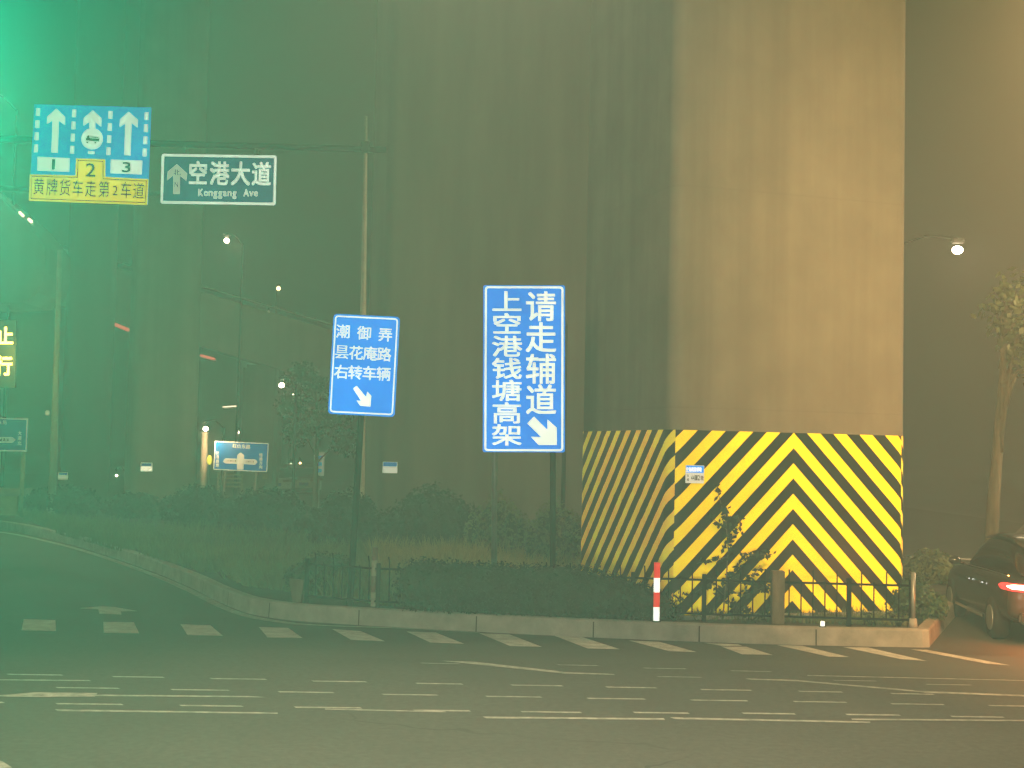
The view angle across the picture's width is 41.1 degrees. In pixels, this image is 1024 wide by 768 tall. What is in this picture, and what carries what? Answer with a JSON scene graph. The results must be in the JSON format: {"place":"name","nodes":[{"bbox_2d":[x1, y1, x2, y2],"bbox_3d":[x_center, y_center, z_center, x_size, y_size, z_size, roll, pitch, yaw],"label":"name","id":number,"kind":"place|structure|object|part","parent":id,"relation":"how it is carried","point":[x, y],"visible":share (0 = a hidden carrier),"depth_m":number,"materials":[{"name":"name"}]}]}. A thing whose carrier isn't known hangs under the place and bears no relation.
{"place":"outdoors","nodes":[
{"label":"outdoors","id":0,"kind":"place"},
{"bbox_2d":[223,406,235,409],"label":"marker light","id":1,"kind":"object","parent":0,"point":[234,407],"visible":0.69,"depth_m":57.07,"materials":[{"name":"white"}]},
{"bbox_2d":[362,531,580,573],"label":"dry grass","id":2,"kind":"structure","parent":0,"point":[452,551],"depth_m":24.56,"materials":[{"name":"green plant"}]},
{"bbox_2d":[0,452,1023,767],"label":"road","id":3,"kind":"structure","parent":0,"point":[166,654],"depth_m":13.23,"materials":[{"name":"grey asphalt"}]},
{"bbox_2d":[0,487,32,515],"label":"planter wall","id":4,"kind":"structure","parent":3,"relation":"on","point":[9,500],"depth_m":39.85,"materials":[{"name":"stone"}]},
{"bbox_2d":[0,692,96,767],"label":"turn arrow","id":5,"kind":"object","parent":3,"relation":"on","point":[34,694],"visible":1,"depth_m":12.49,"materials":[{"name":"paint"}]},
{"bbox_2d":[84,606,134,613],"bbox_3d":[-5.618,3.151,18.992,1.028,0.001,0.572,-2,-4,44],"label":"lane arrow","id":6,"kind":"object","parent":3,"relation":"on","point":[108,610],"visible":1,"depth_m":19.09,"materials":[{"name":"paint"}]},
{"bbox_2d":[0,136,386,195],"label":"sign gantry","id":7,"kind":"object","parent":3,"relation":"on","point":[364,147],"visible":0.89,"depth_m":30.59,"materials":[{"name":"metal"}]},
{"bbox_2d":[29,104,150,204],"bbox_3d":[-9.353,-5.091,30.451,2.634,2.178,0.355,2,-3,0],"label":"lane sign","id":8,"kind":"object","parent":7,"relation":"attached to","point":[90,154],"visible":1,"depth_m":30.29,"materials":[{"name":"metal"}]},
{"bbox_2d":[160,147,276,205],"bbox_3d":[-6.503,-4.610,30.434,2.560,1.290,0.346,1,-3,0],"label":"street name sign","id":9,"kind":"object","parent":7,"relation":"attached to","point":[204,179],"visible":1,"depth_m":30.26,"materials":[{"name":"metal"}]},
{"bbox_2d":[207,455,211,484],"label":"beacon","id":10,"kind":"object","parent":3,"relation":"on","point":[209,459],"visible":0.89,"depth_m":42.38,"materials":[{"name":"metal"}]},
{"bbox_2d":[0,532,479,632],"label":"edge line","id":11,"kind":"object","parent":3,"relation":"on","point":[206,599],"visible":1,"depth_m":21.71,"materials":[{"name":"paint"}]},
{"bbox_2d":[275,284,280,313],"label":"street lamp","id":12,"kind":"object","parent":3,"relation":"on","point":[277,285],"visible":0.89,"depth_m":81.69,"materials":[{"name":"black metal"}]},
{"bbox_2d":[278,464,295,492],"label":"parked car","id":13,"kind":"object","parent":3,"relation":"on","point":[285,482],"visible":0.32,"depth_m":62.08,"materials":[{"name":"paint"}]},
{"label":"window","id":14,"kind":"part","parent":13,"relation":"part of","materials":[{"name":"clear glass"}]},
{"bbox_2d":[288,388,293,463],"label":"street lamp","id":15,"kind":"object","parent":3,"relation":"on","point":[292,389],"visible":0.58,"depth_m":75.26,"materials":[{"name":"black metal"}]},
{"bbox_2d":[282,464,322,493],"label":"bus shelter","id":16,"kind":"object","parent":3,"relation":"on","point":[304,473],"visible":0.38,"depth_m":64.00,"materials":[{"name":"paint"}]},
{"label":"window","id":17,"kind":"part","parent":16,"relation":"part of","materials":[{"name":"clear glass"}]},
{"bbox_2d":[0,520,1023,646],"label":"kerb","id":18,"kind":"structure","parent":3,"relation":"on","point":[927,632],"depth_m":17.52,"materials":[{"name":"concrete"}]},
{"bbox_2d":[92,548,816,644],"bbox_3d":[-4.007,3.241,21.978,18.154,0.196,3.817,-2,-4,45],"label":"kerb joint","id":19,"kind":"object","parent":18,"relation":"on","point":[476,621],"visible":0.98,"depth_m":17.58,"materials":[{"name":"concrete"}]},
{"bbox_2d":[652,562,660,621],"bbox_3d":[1.828,2.634,17.243,0.116,0.754,0.118,1,-3,0],"label":"bollard","id":20,"kind":"object","parent":18,"relation":"on","point":[656,605],"visible":1,"depth_m":17.21,"materials":[{"name":"plastic"}]},
{"bbox_2d":[819,621,825,626],"bbox_3d":[3.877,2.999,17.054,0.080,0.074,0.060,1,-3,0],"label":"kerb reflector","id":21,"kind":"object","parent":18,"relation":"on","point":[822,623],"visible":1,"depth_m":17.03,"materials":[{"name":"plastic"}]},
{"bbox_2d":[0,661,1023,722],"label":"lane line","id":22,"kind":"object","parent":3,"relation":"on","point":[497,665],"visible":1,"depth_m":12.21,"materials":[{"name":"paint"}]},
{"bbox_2d":[0,663,1023,717],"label":"lane dash","id":23,"kind":"object","parent":3,"relation":"on","point":[524,696],"visible":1,"depth_m":12.94,"materials":[{"name":"paint"}]},
{"bbox_2d":[22,619,1005,664],"bbox_3d":[-0.344,3.150,16.813,12.255,0.001,1.190,1,-3,6],"label":"crossing dash","id":24,"kind":"object","parent":3,"relation":"on","point":[130,627],"visible":1,"depth_m":16.83,"materials":[{"name":"paint"}]},
{"bbox_2d":[904,235,964,253],"bbox_3d":[9.127,0.358,30.030,1.614,7.327,0.196,1,-3,0],"label":"street lamp","id":25,"kind":"object","parent":3,"relation":"on","point":[956,249],"visible":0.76,"depth_m":30.19,"materials":[{"name":"black metal"}]},
{"bbox_2d":[910,556,970,560],"bbox_3d":[9.630,3.653,26.859,3.631,0.444,0.050,1,-3,0],"label":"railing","id":26,"kind":"object","parent":3,"relation":"on","point":[965,559],"visible":0.02,"depth_m":26.85,"materials":[{"name":"metal"}]},
{"bbox_2d":[946,533,1023,638],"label":"parked car","id":27,"kind":"object","parent":3,"relation":"on","point":[988,580],"visible":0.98,"depth_m":18.32,"materials":[{"name":"paint"}]},
{"bbox_3d":[7.269,2.358,18.765,1.472,0.578,3.036,1,-3,6],"label":"window","id":28,"kind":"part","parent":27,"relation":"part of","materials":[{"name":"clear glass"}]},
{"bbox_2d":[0,473,1023,627],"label":"soil","id":29,"kind":"structure","parent":0,"point":[961,536],"depth_m":39.14,"materials":[{"name":"brown soil"}]},
{"bbox_2d":[0,320,16,387],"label":"led sign","id":30,"kind":"object","parent":29,"relation":"on","point":[8,347],"visible":1,"depth_m":38.08,"materials":[{"name":"plastic"}]},
{"bbox_2d":[0,95,17,486],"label":"street lamp","id":31,"kind":"object","parent":29,"relation":"on","point":[5,392],"visible":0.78,"depth_m":41.40,"materials":[{"name":"black metal"}]},
{"bbox_2d":[0,418,27,515],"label":"direction sign","id":32,"kind":"object","parent":29,"relation":"on","point":[13,434],"visible":1,"depth_m":39.96,"materials":[{"name":"green metal"}]},
{"bbox_2d":[0,192,69,311],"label":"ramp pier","id":33,"kind":"structure","parent":29,"relation":"on","point":[28,261],"depth_m":41.07,"materials":[{"name":"concrete"}]},
{"bbox_2d":[19,211,25,220],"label":"marker light","id":34,"kind":"object","parent":33,"relation":"attached to","point":[21,215],"visible":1,"depth_m":40.89,"materials":[{"name":"white"}]},
{"bbox_2d":[28,218,33,225],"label":"marker light","id":35,"kind":"object","parent":33,"relation":"attached to","point":[30,222],"visible":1,"depth_m":40.88,"materials":[{"name":"white"}]},
{"bbox_2d":[45,250,62,515],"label":"tall pole","id":36,"kind":"object","parent":29,"relation":"on","point":[53,442],"visible":0.88,"depth_m":40.46,"materials":[{"name":"grey metal"}]},
{"bbox_2d":[23,484,102,515],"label":"shrub","id":37,"kind":"object","parent":29,"relation":"on","point":[82,500],"visible":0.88,"depth_m":40.28,"materials":[{"name":"green plant"}]},
{"bbox_2d":[59,0,125,501],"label":"viaduct pier","id":38,"kind":"structure","parent":29,"relation":"on","point":[90,323],"depth_m":50.56,"materials":[{"name":"concrete"}]},
{"bbox_2d":[58,472,67,479],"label":"number plate","id":39,"kind":"object","parent":38,"relation":"attached to","point":[62,475],"visible":1,"depth_m":49.67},
{"bbox_2d":[100,490,163,518],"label":"shrub","id":40,"kind":"object","parent":29,"relation":"on","point":[132,505],"visible":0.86,"depth_m":39.42,"materials":[{"name":"green plant"}]},
{"bbox_2d":[124,0,210,499],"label":"viaduct pier","id":41,"kind":"structure","parent":29,"relation":"on","point":[163,354],"depth_m":46.69,"materials":[{"name":"concrete"}]},
{"bbox_2d":[141,463,151,470],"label":"number plate","id":42,"kind":"object","parent":41,"relation":"attached to","point":[146,466],"visible":1,"depth_m":45.70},
{"bbox_2d":[154,483,234,527],"bbox_3d":[-8.238,3.197,35.855,2.244,1.239,1.573,1,-3,0],"label":"shrub","id":43,"kind":"object","parent":29,"relation":"on","point":[193,502],"visible":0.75,"depth_m":35.42,"materials":[{"name":"green plant"}]},
{"bbox_2d":[61,245,332,494],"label":"elevated ramp","id":44,"kind":"structure","parent":29,"relation":"on","point":[273,345],"depth_m":58.22,"materials":[{"name":"concrete"}]},
{"bbox_2d":[115,323,128,332],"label":"marker light","id":45,"kind":"object","parent":44,"relation":"attached to","point":[121,327],"visible":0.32,"depth_m":57.13,"materials":[{"name":"red"}]},
{"bbox_2d":[200,355,215,361],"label":"marker light","id":46,"kind":"object","parent":44,"relation":"attached to","point":[213,359],"visible":1,"depth_m":57.69,"materials":[{"name":"red"}]},
{"bbox_2d":[200,429,209,487],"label":"mast","id":47,"kind":"object","parent":29,"relation":"on","point":[203,461],"visible":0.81,"depth_m":43.34,"materials":[{"name":"metal"}]},
{"bbox_2d":[202,419,224,496],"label":"street lamp","id":48,"kind":"object","parent":29,"relation":"on","point":[222,471],"visible":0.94,"depth_m":44.23,"materials":[{"name":"black metal"}]},
{"bbox_2d":[217,472,242,494],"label":"slatted rack","id":49,"kind":"object","parent":29,"relation":"on","point":[218,481],"visible":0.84,"depth_m":45.87,"materials":[{"name":"paint"}]},
{"bbox_2d":[223,233,242,501],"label":"street lamp","id":50,"kind":"object","parent":29,"relation":"on","point":[226,240],"visible":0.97,"depth_m":53.43,"materials":[{"name":"black metal"}]},
{"bbox_2d":[213,441,268,497],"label":"direction sign","id":51,"kind":"object","parent":29,"relation":"on","point":[240,456],"visible":1,"depth_m":43.93,"materials":[{"name":"metal"}]},
{"bbox_2d":[208,486,315,536],"bbox_3d":[-5.892,3.067,32.907,2.854,1.281,1.883,1,-3,0],"label":"shrub","id":52,"kind":"object","parent":29,"relation":"on","point":[271,508],"visible":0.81,"depth_m":32.45,"materials":[{"name":"green plant"}]},
{"bbox_2d":[262,474,266,488],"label":"notice","id":53,"kind":"object","parent":29,"relation":"on","point":[264,476],"visible":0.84,"depth_m":44.90,"materials":[{"name":"paint"}]},
{"bbox_2d":[279,375,296,493],"bbox_3d":[-6.208,1.916,37.627,0.138,4.348,1.561,1,-3,7],"label":"street lamp","id":54,"kind":"object","parent":29,"relation":"on","point":[281,377],"visible":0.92,"depth_m":38.31,"materials":[{"name":"black metal"}]},
{"bbox_2d":[289,578,304,601],"bbox_3d":[-2.961,2.839,18.787,0.200,0.320,0.100,1,-3,0],"label":"marker stone","id":55,"kind":"object","parent":29,"relation":"on","point":[297,586],"visible":0.93,"depth_m":18.74,"materials":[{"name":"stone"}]},
{"bbox_2d":[272,361,356,507],"bbox_3d":[-5.691,1.529,39.994,2.549,5.003,2.780,3,-3,-32],"label":"tree","id":56,"kind":"object","parent":29,"relation":"on","point":[314,388],"visible":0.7,"depth_m":39.80,"materials":[{"name":"green plant"}]},
{"bbox_2d":[314,452,323,507],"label":"banner sign","id":57,"kind":"object","parent":29,"relation":"on","point":[321,468],"visible":0.48,"depth_m":45.91,"materials":[{"name":"fabric"}]},
{"bbox_2d":[282,550,366,594],"bbox_3d":[-2.755,2.763,20.069,1.239,0.645,1.205,1,-3,0],"label":"shrub","id":58,"kind":"object","parent":29,"relation":"on","point":[295,572],"visible":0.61,"depth_m":19.82,"materials":[{"name":"green plant"}]},
{"bbox_2d":[306,486,383,547],"bbox_3d":[-3.517,2.878,29.360,1.768,1.370,1.439,1,-3,0],"label":"shrub","id":59,"kind":"object","parent":29,"relation":"on","point":[332,518],"visible":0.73,"depth_m":29.07,"materials":[{"name":"green plant"}]},
{"bbox_2d":[328,314,399,605],"bbox_3d":[-2.086,1.047,18.619,0.906,3.978,0.110,3,-3,0],"label":"detour sign","id":60,"kind":"object","parent":29,"relation":"on","point":[364,362],"visible":1,"depth_m":18.63,"materials":[{"name":"blue metal"}]},
{"bbox_2d":[360,116,367,497],"bbox_3d":[-3.358,-1.278,31.302,0.340,9.822,0.340,1,-3,0],"label":"slender pole","id":61,"kind":"object","parent":29,"relation":"on","point":[363,279],"visible":0.33,"depth_m":31.34,"materials":[{"name":"grey metal"}]},
{"bbox_2d":[371,547,377,606],"bbox_3d":[-1.847,2.586,18.305,0.080,0.783,0.080,1,-3,0],"label":"bollard","id":62,"kind":"object","parent":29,"relation":"on","point":[373,570],"visible":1,"depth_m":18.27,"materials":[{"name":"metal"}]},
{"bbox_2d":[373,481,480,550],"bbox_3d":[-1.655,2.710,27.294,2.259,1.570,1.550,1,-3,0],"label":"shrub","id":63,"kind":"object","parent":29,"relation":"on","point":[427,514],"visible":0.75,"depth_m":26.92,"materials":[{"name":"green plant"}]},
{"bbox_2d":[16,506,908,625],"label":"grass","id":64,"kind":"structure","parent":29,"relation":"on","point":[258,561],"depth_m":25.83,"materials":[{"name":"green plant"}]},
{"bbox_2d":[365,0,590,525],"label":"viaduct pier","id":65,"kind":"structure","parent":29,"relation":"on","point":[481,135],"depth_m":33.01,"materials":[{"name":"concrete"}]},
{"bbox_2d":[383,462,396,472],"bbox_3d":[-2.841,1.944,31.786,0.340,0.260,0.006,1,-3,0],"label":"number plate","id":66,"kind":"object","parent":65,"relation":"attached to","point":[389,467],"visible":1,"depth_m":31.79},
{"bbox_2d":[463,488,528,556],"bbox_3d":[-0.270,2.699,25.898,1.339,1.461,1.190,1,-3,0],"label":"shrub","id":67,"kind":"object","parent":29,"relation":"on","point":[511,527],"visible":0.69,"depth_m":25.61,"materials":[{"name":"green plant"}]},
{"bbox_2d":[483,285,564,567],"bbox_3d":[0.169,0.855,19.636,1.178,4.559,0.117,0,-3,0],"label":"detour sign","id":68,"kind":"object","parent":29,"relation":"on","point":[523,368],"visible":0.99,"depth_m":19.63,"materials":[{"name":"metal"}]},
{"bbox_2d":[390,556,679,620],"bbox_3d":[0.281,2.663,17.867,3.810,0.728,1.103,1,-3,6],"label":"hedge","id":69,"kind":"object","parent":29,"relation":"on","point":[468,587],"visible":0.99,"depth_m":17.55,"materials":[{"name":"green plant"}]},
{"bbox_2d":[523,496,581,564],"bbox_3d":[0.792,2.753,25.338,1.175,1.360,1.238,1,-3,0],"label":"shrub","id":70,"kind":"object","parent":29,"relation":"on","point":[568,535],"visible":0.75,"depth_m":25.10,"materials":[{"name":"green plant"}]},
{"bbox_2d":[561,318,567,509],"bbox_3d":[1.058,1.116,29.680,0.120,5.439,1.535,1,-3,9],"label":"slender pole","id":71,"kind":"object","parent":29,"relation":"on","point":[563,481],"visible":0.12,"depth_m":30.33,"materials":[{"name":"black metal"}]},
{"bbox_2d":[304,552,910,626],"bbox_3d":[1.099,2.702,17.895,8.096,0.714,0.462,1,-3,10],"label":"metal fence","id":72,"kind":"object","parent":29,"relation":"on","point":[777,582],"visible":0.78,"depth_m":17.53,"materials":[{"name":"black metal"}]},
{"bbox_2d":[760,576,770,602],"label":"weed","id":73,"kind":"object","parent":72,"relation":"attached to","point":[767,589],"visible":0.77,"depth_m":17.61,"materials":[{"name":"green plant"}]},
{"bbox_2d":[660,589,689,620],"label":"weed","id":74,"kind":"object","parent":29,"relation":"on","point":[673,617],"visible":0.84,"depth_m":17.59,"materials":[{"name":"green plant"}]},
{"bbox_2d":[691,484,775,619],"bbox_3d":[2.902,2.202,17.920,1.124,1.772,0.326,1,-3,0],"label":"sapling","id":75,"kind":"object","parent":29,"relation":"on","point":[730,537],"visible":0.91,"depth_m":17.90,"materials":[{"name":"green plant"}]},
{"bbox_2d":[581,0,905,619],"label":"viaduct pier","id":76,"kind":"structure","parent":29,"relation":"on","point":[744,320],"depth_m":18.65,"materials":[{"name":"concrete"}]},
{"bbox_2d":[685,465,703,482],"bbox_3d":[2.405,1.187,17.952,0.270,0.235,0.010,3,-3,-18],"label":"number plate","id":77,"kind":"object","parent":76,"relation":"attached to","point":[694,473],"visible":1,"depth_m":17.95,"materials":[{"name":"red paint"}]},
{"bbox_2d":[720,596,769,622],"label":"weed","id":78,"kind":"object","parent":29,"relation":"on","point":[747,612],"visible":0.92,"depth_m":17.64,"materials":[{"name":"green plant"}]},
{"bbox_2d":[860,610,894,626],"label":"weed","id":79,"kind":"object","parent":29,"relation":"on","point":[873,624],"visible":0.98,"depth_m":17.52,"materials":[{"name":"green plant"}]},
{"bbox_2d":[884,602,926,626],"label":"weed","id":80,"kind":"object","parent":29,"relation":"on","point":[899,624],"visible":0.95,"depth_m":17.51,"materials":[{"name":"green plant"}]},
{"bbox_2d":[908,572,917,627],"bbox_3d":[5.089,2.743,17.316,0.120,0.700,0.120,1,-3,0],"label":"guard post","id":81,"kind":"object","parent":29,"relation":"on","point":[912,621],"visible":0.89,"depth_m":17.29,"materials":[{"name":"metal"}]},
{"bbox_2d":[890,575,949,619],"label":"shrub","id":82,"kind":"object","parent":29,"relation":"on","point":[928,599],"visible":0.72,"depth_m":18.22,"materials":[{"name":"green plant"}]},
{"bbox_2d":[902,547,959,584],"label":"shrub","id":83,"kind":"object","parent":29,"relation":"on","point":[934,567],"visible":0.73,"depth_m":23.61,"materials":[{"name":"green plant"}]},
{"bbox_2d":[971,267,1023,542],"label":"tree","id":84,"kind":"object","parent":29,"relation":"on","point":[1009,341],"visible":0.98,"depth_m":24.98,"materials":[{"name":"green plant"}]},
{"bbox_2d":[0,0,1023,473],"label":"sky","id":85,"kind":"structure","parent":0,"point":[302,72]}
]}

